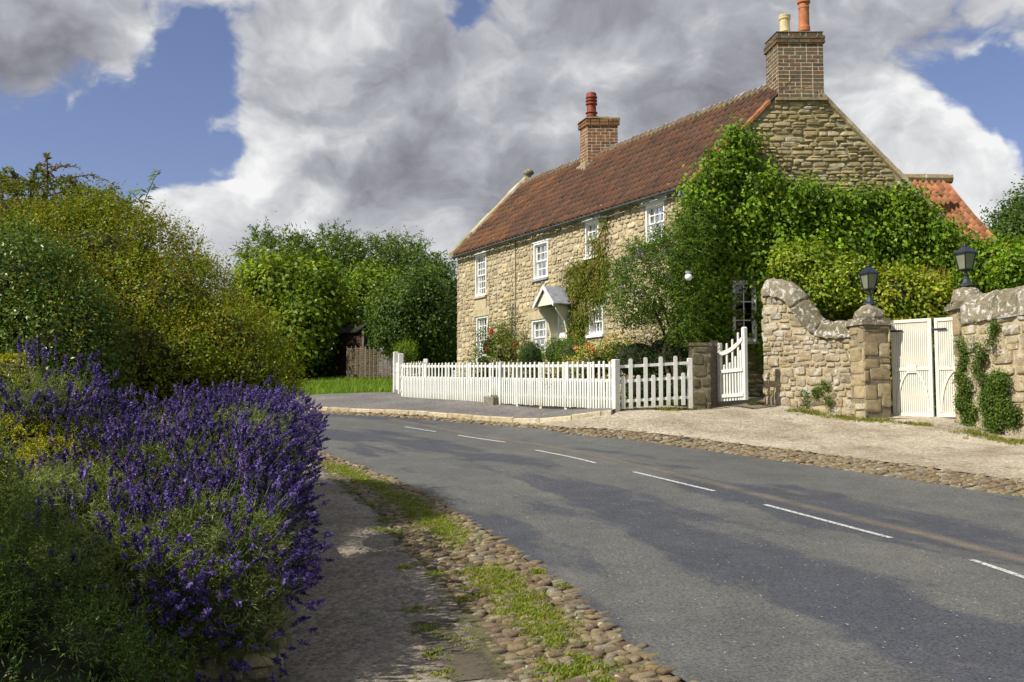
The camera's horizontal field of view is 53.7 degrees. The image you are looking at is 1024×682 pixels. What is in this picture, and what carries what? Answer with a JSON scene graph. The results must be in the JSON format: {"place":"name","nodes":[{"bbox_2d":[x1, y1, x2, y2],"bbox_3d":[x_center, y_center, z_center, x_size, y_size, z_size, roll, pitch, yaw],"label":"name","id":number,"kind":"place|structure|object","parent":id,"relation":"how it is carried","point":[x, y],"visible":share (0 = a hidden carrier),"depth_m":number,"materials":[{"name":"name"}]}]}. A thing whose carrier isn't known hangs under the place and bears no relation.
{"place":"outdoors","nodes":[
{"label":"outdoors","id":0,"kind":"place"},
{"bbox_2d":[1,410,276,551],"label":"flower bed","id":1,"kind":"object","parent":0,"point":[173,422],"visible":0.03,"depth_m":6.37,"materials":[{"name":"soil"}]},
{"bbox_2d":[0,352,110,503],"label":"flowers","id":2,"kind":"object","parent":1,"relation":"on","point":[24,431],"visible":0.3,"depth_m":6.62,"materials":[{"name":"yellow plant"}]},
{"bbox_2d":[0,334,159,482],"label":"lavender","id":3,"kind":"object","parent":1,"relation":"on","point":[76,407],"visible":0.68,"depth_m":7.01,"materials":[{"name":"purple plant"}]},
{"bbox_2d":[0,202,168,414],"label":"glossy shrub","id":4,"kind":"object","parent":1,"relation":"on","point":[44,302],"visible":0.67,"depth_m":8.73,"materials":[{"name":"green plant"}]},
{"bbox_2d":[0,442,181,627],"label":"lavender","id":5,"kind":"object","parent":1,"relation":"on","point":[76,514],"visible":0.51,"depth_m":5.73,"materials":[{"name":"green plant"}]},
{"bbox_2d":[0,171,312,430],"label":"barberry shrub","id":6,"kind":"object","parent":1,"relation":"on","point":[188,327],"visible":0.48,"depth_m":10.58,"materials":[{"name":"green plant"}]},
{"bbox_2d":[20,399,299,563],"bbox_3d":[-2.275,1.094,6.626,1.755,1.436,1.944,0,-4,0],"label":"lavender","id":7,"kind":"object","parent":1,"relation":"on","point":[149,465],"visible":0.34,"depth_m":6.48,"materials":[{"name":"purple plant"}]},
{"bbox_2d":[47,451,334,681],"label":"lavender","id":8,"kind":"object","parent":1,"relation":"on","point":[209,572],"visible":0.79,"depth_m":5.72,"materials":[{"name":"purple plant"}]},
{"bbox_2d":[99,375,330,520],"bbox_3d":[-2.502,0.897,8.883,2.018,1.242,2.861,0,-4,0],"label":"lavender","id":9,"kind":"object","parent":1,"relation":"on","point":[307,402],"visible":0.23,"depth_m":8.32,"materials":[{"name":"purple plant"}]},
{"bbox_2d":[156,377,334,570],"bbox_3d":[-1.878,1.023,7.013,1.202,1.590,2.130,1,-4,-14],"label":"lavender","id":10,"kind":"object","parent":1,"relation":"on","point":[274,430],"visible":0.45,"depth_m":6.86,"materials":[{"name":"purple plant"}]},
{"bbox_2d":[281,373,451,394],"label":"grass","id":11,"kind":"structure","parent":0,"point":[321,385],"depth_m":36.08,"materials":[{"name":"green plant"}]},
{"bbox_2d":[387,335,419,371],"bbox_3d":[-3.727,0.438,35.578,1.300,1.624,1.318,-3,-5,39],"label":"bright conifer","id":12,"kind":"object","parent":11,"relation":"on","point":[407,355],"visible":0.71,"depth_m":35.42,"materials":[{"name":"green plant"}]},
{"bbox_2d":[269,459,512,681],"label":"footpath","id":13,"kind":"structure","parent":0,"point":[360,621],"depth_m":7.48,"materials":[{"name":"grey asphalt"}]},
{"bbox_2d":[314,462,510,678],"bbox_3d":[-1.645,1.966,11.483,0.613,0.819,11.561,1,-4,-17],"label":"moss edge","id":14,"kind":"object","parent":13,"relation":"on","point":[479,632],"visible":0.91,"depth_m":7.29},
{"bbox_2d":[413,619,496,680],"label":"bare earth","id":15,"kind":"structure","parent":13,"relation":"on","point":[467,667],"depth_m":6.37,"materials":[{"name":"brown soil"}]},
{"bbox_2d":[315,460,655,681],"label":"grass tufts","id":16,"kind":"object","parent":13,"relation":"on","point":[428,519],"visible":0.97,"depth_m":7.74,"materials":[{"name":"green plant"}]},
{"bbox_2d":[286,392,620,417],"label":"pavement","id":17,"kind":"structure","parent":0,"point":[383,400],"depth_m":26.73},
{"bbox_2d":[393,352,402,393],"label":"fence post","id":18,"kind":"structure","parent":17,"relation":"on","point":[397,360],"depth_m":32.14,"materials":[{"name":"white paint"}]},
{"bbox_2d":[401,362,493,401],"bbox_3d":[-1.932,1.190,28.623,0.118,1.314,5.093,3,-5,-33],"label":"picket fence","id":19,"kind":"object","parent":17,"relation":"on","point":[448,387],"visible":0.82,"depth_m":28.42,"materials":[{"name":"white paint"}]},
{"bbox_2d":[483,396,498,404],"bbox_3d":[-0.411,1.603,26.272,0.500,0.336,0.480,3,-5,-33],"label":"concrete block","id":20,"kind":"object","parent":17,"relation":"on","point":[490,400],"depth_m":26.04,"materials":[{"name":"grey concrete"}]},
{"bbox_2d":[490,362,502,404],"bbox_3d":[-0.423,1.109,26.270,0.095,1.124,0.593,3,-5,-33],"label":"picket fence","id":21,"kind":"object","parent":17,"relation":"on","point":[496,385],"visible":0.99,"depth_m":26.20,"materials":[{"name":"white paint"}]},
{"bbox_2d":[502,361,611,409],"bbox_3d":[1.015,1.056,24.164,0.118,1.260,4.694,3,-5,-33],"label":"picket fence","id":22,"kind":"object","parent":17,"relation":"on","point":[518,390],"visible":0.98,"depth_m":23.96,"materials":[{"name":"white paint"}]},
{"bbox_2d":[305,449,699,681],"bbox_3d":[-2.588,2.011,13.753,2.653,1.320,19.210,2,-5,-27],"label":"cobbles","id":23,"kind":"object","parent":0,"point":[613,645],"visible":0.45,"depth_m":7.80,"materials":[{"name":"beige stone"}]},
{"bbox_2d":[0,0,1023,376],"label":"sky","id":24,"kind":"structure","parent":0,"point":[381,114],"materials":[{"name":"white"}]},
{"bbox_2d":[165,408,1023,681],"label":"road","id":25,"kind":"structure","parent":0,"point":[738,583],"depth_m":9.72,"materials":[{"name":"grey asphalt"}]},
{"bbox_2d":[536,450,595,462],"bbox_3d":[0.887,1.977,17.384,0.072,0.116,2.599,1,-4,-20],"label":"road marking","id":26,"kind":"object","parent":25,"relation":"on","point":[570,456],"visible":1,"depth_m":16.99,"materials":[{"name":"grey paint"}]},
{"bbox_2d":[634,472,715,490],"bbox_3d":[2.232,1.956,14.155,0.072,0.142,2.035,2,-4,-24],"label":"road marking","id":27,"kind":"object","parent":25,"relation":"on","point":[676,482],"visible":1,"depth_m":13.98,"materials":[{"name":"grey paint"}]},
{"bbox_2d":[393,419,1020,559],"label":"road dust","id":28,"kind":"object","parent":25,"relation":"on","point":[932,536],"visible":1,"depth_m":10.96,"materials":[{"name":"brown"}]},
{"bbox_2d":[764,504,891,537],"bbox_3d":[3.423,1.969,11.143,0.072,0.152,2.142,2,-4,-21],"label":"road marking","id":29,"kind":"object","parent":25,"relation":"on","point":[829,521],"visible":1,"depth_m":10.97,"materials":[{"name":"grey paint"}]},
{"bbox_2d":[971,559,1023,577],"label":"road marking","id":30,"kind":"object","parent":25,"relation":"on","point":[999,568],"visible":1,"depth_m":8.80,"materials":[{"name":"grey paint"}]},
{"bbox_2d":[310,380,997,681],"bbox_3d":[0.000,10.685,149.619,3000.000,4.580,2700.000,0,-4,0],"label":"ground","id":31,"kind":"structure","parent":0,"point":[627,404],"depth_m":24.62,"materials":[{"name":"green plant"}]},
{"bbox_2d":[0,152,170,256],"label":"arching shrub","id":32,"kind":"object","parent":31,"relation":"on","point":[14,185],"visible":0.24,"depth_m":11.89,"materials":[{"name":"green plant"}]},
{"bbox_2d":[0,411,220,681],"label":"shaded shrub","id":33,"kind":"object","parent":31,"relation":"on","point":[68,650],"visible":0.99,"depth_m":4.75,"materials":[{"name":"green plant"}]},
{"bbox_2d":[126,169,160,239],"bbox_3d":[-4.354,-1.588,11.946,0.401,0.918,0.160,1,-4,-12],"label":"willow sapling","id":34,"kind":"object","parent":31,"relation":"on","point":[151,176],"visible":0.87,"depth_m":11.95,"materials":[{"name":"green plant"}]},
{"bbox_2d":[11,539,287,681],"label":"retaining wall","id":35,"kind":"structure","parent":31,"relation":"on","point":[259,671],"depth_m":5.94,"materials":[{"name":"stone"}]},
{"bbox_2d":[226,211,326,290],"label":"ash tree","id":36,"kind":"object","parent":31,"relation":"on","point":[298,240],"visible":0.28,"depth_m":51.94,"materials":[{"name":"green plant"}]},
{"bbox_2d":[227,230,357,380],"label":"broadleaf tree","id":37,"kind":"object","parent":31,"relation":"on","point":[309,294],"visible":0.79,"depth_m":40.77,"materials":[{"name":"green plant"}]},
{"bbox_2d":[301,331,335,379],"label":"dark tree","id":38,"kind":"object","parent":31,"relation":"on","point":[331,371],"visible":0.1,"depth_m":42.65,"materials":[{"name":"green plant"}]},
{"bbox_2d":[305,219,379,280],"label":"ash tree","id":39,"kind":"object","parent":31,"relation":"on","point":[350,245],"visible":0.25,"depth_m":53.51,"materials":[{"name":"green plant"}]},
{"bbox_2d":[346,346,365,378],"bbox_3d":[-6.162,0.913,39.932,1.060,1.438,0.078,-3,-5,36],"label":"hurdle panel","id":40,"kind":"object","parent":31,"relation":"on","point":[358,363],"visible":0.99,"depth_m":39.94,"materials":[{"name":"brown wood"}]},
{"bbox_2d":[336,323,378,376],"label":"garden shed","id":41,"kind":"structure","parent":31,"relation":"on","point":[353,335],"depth_m":41.56,"materials":[{"name":"brown wood"}]},
{"bbox_2d":[328,248,402,363],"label":"maple tree","id":42,"kind":"object","parent":31,"relation":"on","point":[362,280],"visible":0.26,"depth_m":44.76,"materials":[{"name":"green plant"}]},
{"bbox_2d":[365,347,381,378],"bbox_3d":[-5.375,0.910,39.381,0.791,1.370,0.078,-2,-4,24],"label":"hurdle panel","id":43,"kind":"object","parent":31,"relation":"on","point":[374,369],"visible":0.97,"depth_m":39.39,"materials":[{"name":"brown wood"}]},
{"bbox_2d":[382,348,392,377],"bbox_3d":[-4.663,0.907,38.980,0.781,1.322,0.078,-2,-4,24],"label":"hurdle panel","id":44,"kind":"object","parent":31,"relation":"on","point":[386,363],"visible":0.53,"depth_m":39.04,"materials":[{"name":"brown wood"}]},
{"bbox_2d":[349,225,457,281],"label":"ash tree","id":45,"kind":"object","parent":31,"relation":"on","point":[382,251],"visible":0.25,"depth_m":55.02,"materials":[{"name":"green plant"}]},
{"bbox_2d":[355,256,456,374],"bbox_3d":[-3.758,-0.774,38.755,4.474,5.321,4.800,0,-4,0],"label":"holly tree","id":46,"kind":"object","parent":31,"relation":"on","point":[417,307],"visible":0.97,"depth_m":37.72,"materials":[{"name":"green plant"}]},
{"bbox_2d":[400,359,427,391],"bbox_3d":[-3.115,1.166,32.386,0.134,1.354,3.406,-1,-4,7],"label":"picket fence","id":47,"kind":"object","parent":31,"relation":"on","point":[425,361],"visible":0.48,"depth_m":32.24,"materials":[{"name":"white paint"}]},
{"bbox_2d":[420,252,457,374],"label":"dark tree","id":48,"kind":"object","parent":31,"relation":"on","point":[448,279],"visible":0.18,"depth_m":43.09,"materials":[{"name":"green plant"}]},
{"bbox_2d":[289,406,612,422],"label":"kerb","id":49,"kind":"structure","parent":31,"relation":"on","point":[515,419],"depth_m":24.21,"materials":[{"name":"stone"}]},
{"bbox_2d":[453,315,524,376],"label":"rose bush","id":50,"kind":"object","parent":31,"relation":"on","point":[503,353],"visible":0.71,"depth_m":28.72,"materials":[{"name":"green plant"}]},
{"bbox_2d":[464,361,608,402],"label":"garden plants","id":51,"kind":"object","parent":31,"relation":"on","point":[532,375],"visible":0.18,"depth_m":26.75,"materials":[{"name":"green plant"}]},
{"bbox_2d":[518,339,545,372],"bbox_3d":[0.532,0.444,26.930,0.824,0.984,0.858,0,-4,0],"label":"clipped ball","id":52,"kind":"object","parent":51,"relation":"on","point":[531,353],"visible":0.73,"depth_m":26.71,"materials":[{"name":"green plant"}]},
{"bbox_2d":[540,334,594,370],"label":"round shrub","id":53,"kind":"object","parent":31,"relation":"on","point":[560,348],"visible":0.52,"depth_m":25.78,"materials":[{"name":"green plant"}]},
{"bbox_2d":[536,315,639,394],"bbox_3d":[1.834,0.428,24.520,2.491,2.085,1.616,0,-4,0],"label":"variegated shrub","id":54,"kind":"object","parent":31,"relation":"on","point":[600,355],"visible":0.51,"depth_m":24.21,"materials":[{"name":"green plant"}]},
{"bbox_2d":[576,188,729,402],"bbox_3d":[3.462,-1.132,23.868,3.982,5.249,2.840,0,-4,0],"label":"tree","id":55,"kind":"object","parent":31,"relation":"on","point":[652,310],"visible":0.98,"depth_m":23.58,"materials":[{"name":"green plant"}]},
{"bbox_2d":[686,343,711,408],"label":"stone pillar","id":56,"kind":"structure","parent":31,"relation":"on","point":[701,373],"depth_m":23.01,"materials":[{"name":"beige stone"}]},
{"bbox_2d":[708,340,718,405],"bbox_3d":[4.688,0.809,23.511,0.210,1.635,0.180,0,-4,0],"label":"gate post","id":57,"kind":"object","parent":31,"relation":"on","point":[714,379],"visible":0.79,"depth_m":23.43,"materials":[{"name":"brown stone"}]},
{"bbox_2d":[717,327,747,401],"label":"garden gate","id":58,"kind":"structure","parent":57,"relation":"attached to","point":[740,365],"depth_m":22.77,"materials":[{"name":"white paint"}]},
{"bbox_2d":[449,0,996,398],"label":"stone cottage","id":59,"kind":"structure","parent":31,"relation":"on","point":[522,242],"depth_m":28.39,"materials":[{"name":"beige stone"}]},
{"bbox_2d":[472,250,486,299],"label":"window","id":60,"kind":"structure","parent":59,"relation":"in","point":[480,258],"depth_m":35.35,"materials":[{"name":"white paint"}]},
{"bbox_2d":[473,307,489,361],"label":"window","id":61,"kind":"structure","parent":59,"relation":"in","point":[484,312],"depth_m":35.13,"materials":[{"name":"white paint"}]},
{"bbox_2d":[492,296,529,372],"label":"climbing rose","id":62,"kind":"object","parent":59,"relation":"attached to","point":[504,328],"visible":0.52,"depth_m":32.96,"materials":[{"name":"green plant"}]},
{"bbox_2d":[528,311,546,352],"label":"window","id":63,"kind":"structure","parent":59,"relation":"in","point":[539,327],"depth_m":31.72,"materials":[{"name":"white paint"}]},
{"bbox_2d":[531,238,548,282],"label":"window","id":64,"kind":"structure","parent":59,"relation":"in","point":[540,249],"depth_m":31.79,"materials":[{"name":"white paint"}]},
{"bbox_2d":[558,314,565,338],"bbox_3d":[1.567,0.266,30.426,0.072,2.667,0.900,2,-5,-29],"label":"front door","id":65,"kind":"structure","parent":59,"relation":"in","point":[560,321],"depth_m":30.57,"materials":[{"name":"white paint"}]},
{"bbox_2d":[554,217,614,341],"bbox_3d":[2.062,-1.553,29.180,0.926,3.813,2.814,2,-5,-30],"label":"climbing vine","id":66,"kind":"object","parent":59,"relation":"attached to","point":[584,284],"visible":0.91,"depth_m":29.01,"materials":[{"name":"green plant"}]},
{"bbox_2d":[581,214,600,259],"bbox_3d":[2.419,-2.977,29.219,0.471,1.234,0.967,2,-4,-26],"label":"window","id":67,"kind":"structure","parent":59,"relation":"in","point":[592,222],"depth_m":29.31,"materials":[{"name":"white paint"}]},
{"bbox_2d":[586,305,604,337],"bbox_3d":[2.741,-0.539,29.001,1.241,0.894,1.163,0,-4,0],"label":"window","id":68,"kind":"structure","parent":59,"relation":"in","point":[598,329],"depth_m":28.93,"materials":[{"name":"white paint"}]},
{"bbox_2d":[641,194,667,242],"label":"window","id":69,"kind":"structure","parent":59,"relation":"in","point":[651,211],"depth_m":26.74,"materials":[{"name":"white paint"}]},
{"bbox_2d":[685,270,691,280],"bbox_3d":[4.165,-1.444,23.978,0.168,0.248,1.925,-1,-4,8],"label":"globe lamp","id":70,"kind":"object","parent":59,"relation":"attached to","point":[688,276],"visible":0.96,"depth_m":23.05,"materials":[{"name":"white glass"}]},
{"bbox_2d":[731,281,759,343],"bbox_3d":[5.707,-0.675,25.216,0.712,1.576,0.985,0,-4,0],"label":"window","id":71,"kind":"structure","parent":59,"relation":"in","point":[746,305],"depth_m":25.44,"materials":[{"name":"white paint"}]},
{"bbox_2d":[655,111,1007,370],"bbox_3d":[8.168,-2.075,24.735,9.308,7.232,1.712,0,-4,0],"label":"wall creeper","id":72,"kind":"object","parent":59,"relation":"attached to","point":[894,235],"depth_m":24.59,"materials":[{"name":"green plant"}]},
{"bbox_2d":[761,278,851,414],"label":"garden wall","id":73,"kind":"structure","parent":31,"relation":"on","point":[801,353],"depth_m":22.75,"materials":[{"name":"stone"}]},
{"bbox_2d":[799,379,837,412],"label":"wall ivy","id":74,"kind":"object","parent":73,"relation":"attached to","point":[829,402],"depth_m":22.36,"materials":[{"name":"green plant"}]},
{"bbox_2d":[758,235,889,320],"bbox_3d":[7.463,-1.452,23.904,3.194,2.160,1.783,-1,-4,15],"label":"garden shrub","id":75,"kind":"object","parent":31,"relation":"on","point":[831,284],"visible":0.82,"depth_m":23.52,"materials":[{"name":"green plant"}]},
{"bbox_2d":[851,255,960,385],"bbox_3d":[9.134,-0.322,23.369,2.949,3.362,1.720,0,-4,0],"label":"garden shrub","id":76,"kind":"object","parent":31,"relation":"on","point":[903,296],"visible":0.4,"depth_m":23.09,"materials":[{"name":"green plant"}]},
{"bbox_2d":[891,260,952,284],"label":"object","id":77,"kind":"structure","parent":76,"relation":"on","point":[933,272],"depth_m":23.88,"materials":[{"name":"green plant"}]},
{"bbox_2d":[941,228,1023,292],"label":"garden shrub","id":78,"kind":"object","parent":31,"relation":"on","point":[999,266],"visible":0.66,"depth_m":22.21,"materials":[{"name":"green plant"}]},
{"bbox_2d":[959,285,1023,437],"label":"garden wall","id":79,"kind":"structure","parent":31,"relation":"on","point":[1008,355],"depth_m":19.67,"materials":[{"name":"stone"}]},
{"bbox_2d":[949,333,981,427],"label":"wall ivy","id":80,"kind":"object","parent":79,"relation":"attached to","point":[964,405],"depth_m":20.39,"materials":[{"name":"green plant"}]},
{"bbox_2d":[964,314,1023,433],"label":"wall ivy","id":81,"kind":"object","parent":79,"relation":"attached to","point":[994,399],"depth_m":19.61,"materials":[{"name":"green plant"}]},
{"bbox_2d":[979,165,1023,314],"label":"tree","id":82,"kind":"object","parent":31,"relation":"on","point":[1010,219],"visible":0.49,"depth_m":45.43,"materials":[{"name":"green plant"}]},
{"bbox_2d":[377,413,1023,496],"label":"cobbled channel","id":83,"kind":"object","parent":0,"point":[1010,494],"visible":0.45,"depth_m":18.09,"materials":[{"name":"stone"}]},
{"bbox_2d":[302,410,1023,496],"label":"cobbles","id":84,"kind":"object","parent":83,"relation":"on","point":[947,476],"visible":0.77,"depth_m":16.98,"materials":[{"name":"beige stone"}]},
{"bbox_2d":[520,397,1023,480],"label":"gravel forecourt","id":85,"kind":"structure","parent":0,"point":[778,426],"depth_m":19.77,"materials":[{"name":"beige gravel"}]},
{"bbox_2d":[607,330,688,406],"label":"dark hedge","id":86,"kind":"object","parent":85,"relation":"on","point":[637,353],"visible":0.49,"depth_m":23.62,"materials":[{"name":"green plant"}]},
{"bbox_2d":[611,356,692,412],"bbox_3d":[3.099,0.964,22.354,1.847,1.278,0.169,1,-4,-11],"label":"picket fence","id":87,"kind":"object","parent":85,"relation":"on","point":[616,366],"visible":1,"depth_m":22.31,"materials":[{"name":"white paint"}]},
{"bbox_2d":[652,401,1023,445],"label":"weeds","id":88,"kind":"object","parent":85,"relation":"on","point":[971,432],"visible":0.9,"depth_m":21.20,"materials":[{"name":"green plant"}]},
{"bbox_2d":[845,304,893,418],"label":"gate pier","id":89,"kind":"structure","parent":85,"relation":"on","point":[869,343],"depth_m":21.63,"materials":[{"name":"stone"}]},
{"bbox_2d":[858,264,879,304],"bbox_3d":[7.768,-1.238,21.989,0.340,0.898,0.334,2,-4,-23],"label":"lantern","id":90,"kind":"object","parent":89,"relation":"on","point":[868,274],"visible":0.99,"depth_m":21.91,"materials":[{"name":"black metal"}]},
{"bbox_2d":[944,287,986,420],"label":"gate pier","id":91,"kind":"structure","parent":85,"relation":"on","point":[953,308],"depth_m":20.92,"materials":[{"name":"stone"}]},
{"bbox_2d":[931,317,979,416],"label":"boarded gate","id":92,"kind":"structure","parent":91,"relation":"attached to","point":[944,356],"depth_m":21.17,"materials":[{"name":"beige paint"}]},
{"bbox_2d":[952,242,977,286],"bbox_3d":[9.496,-1.605,21.163,0.347,0.926,0.347,1,-4,-20],"label":"lantern","id":93,"kind":"object","parent":91,"relation":"on","point":[965,255],"visible":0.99,"depth_m":21.09,"materials":[{"name":"black metal"}]},
{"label":"gate sill","id":94,"kind":"object","parent":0,"visible":0},
{"bbox_2d":[890,318,934,416],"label":"boarded gate","id":95,"kind":"structure","parent":94,"relation":"on","point":[912,367],"depth_m":21.64,"materials":[{"name":"beige paint"}]}
]}

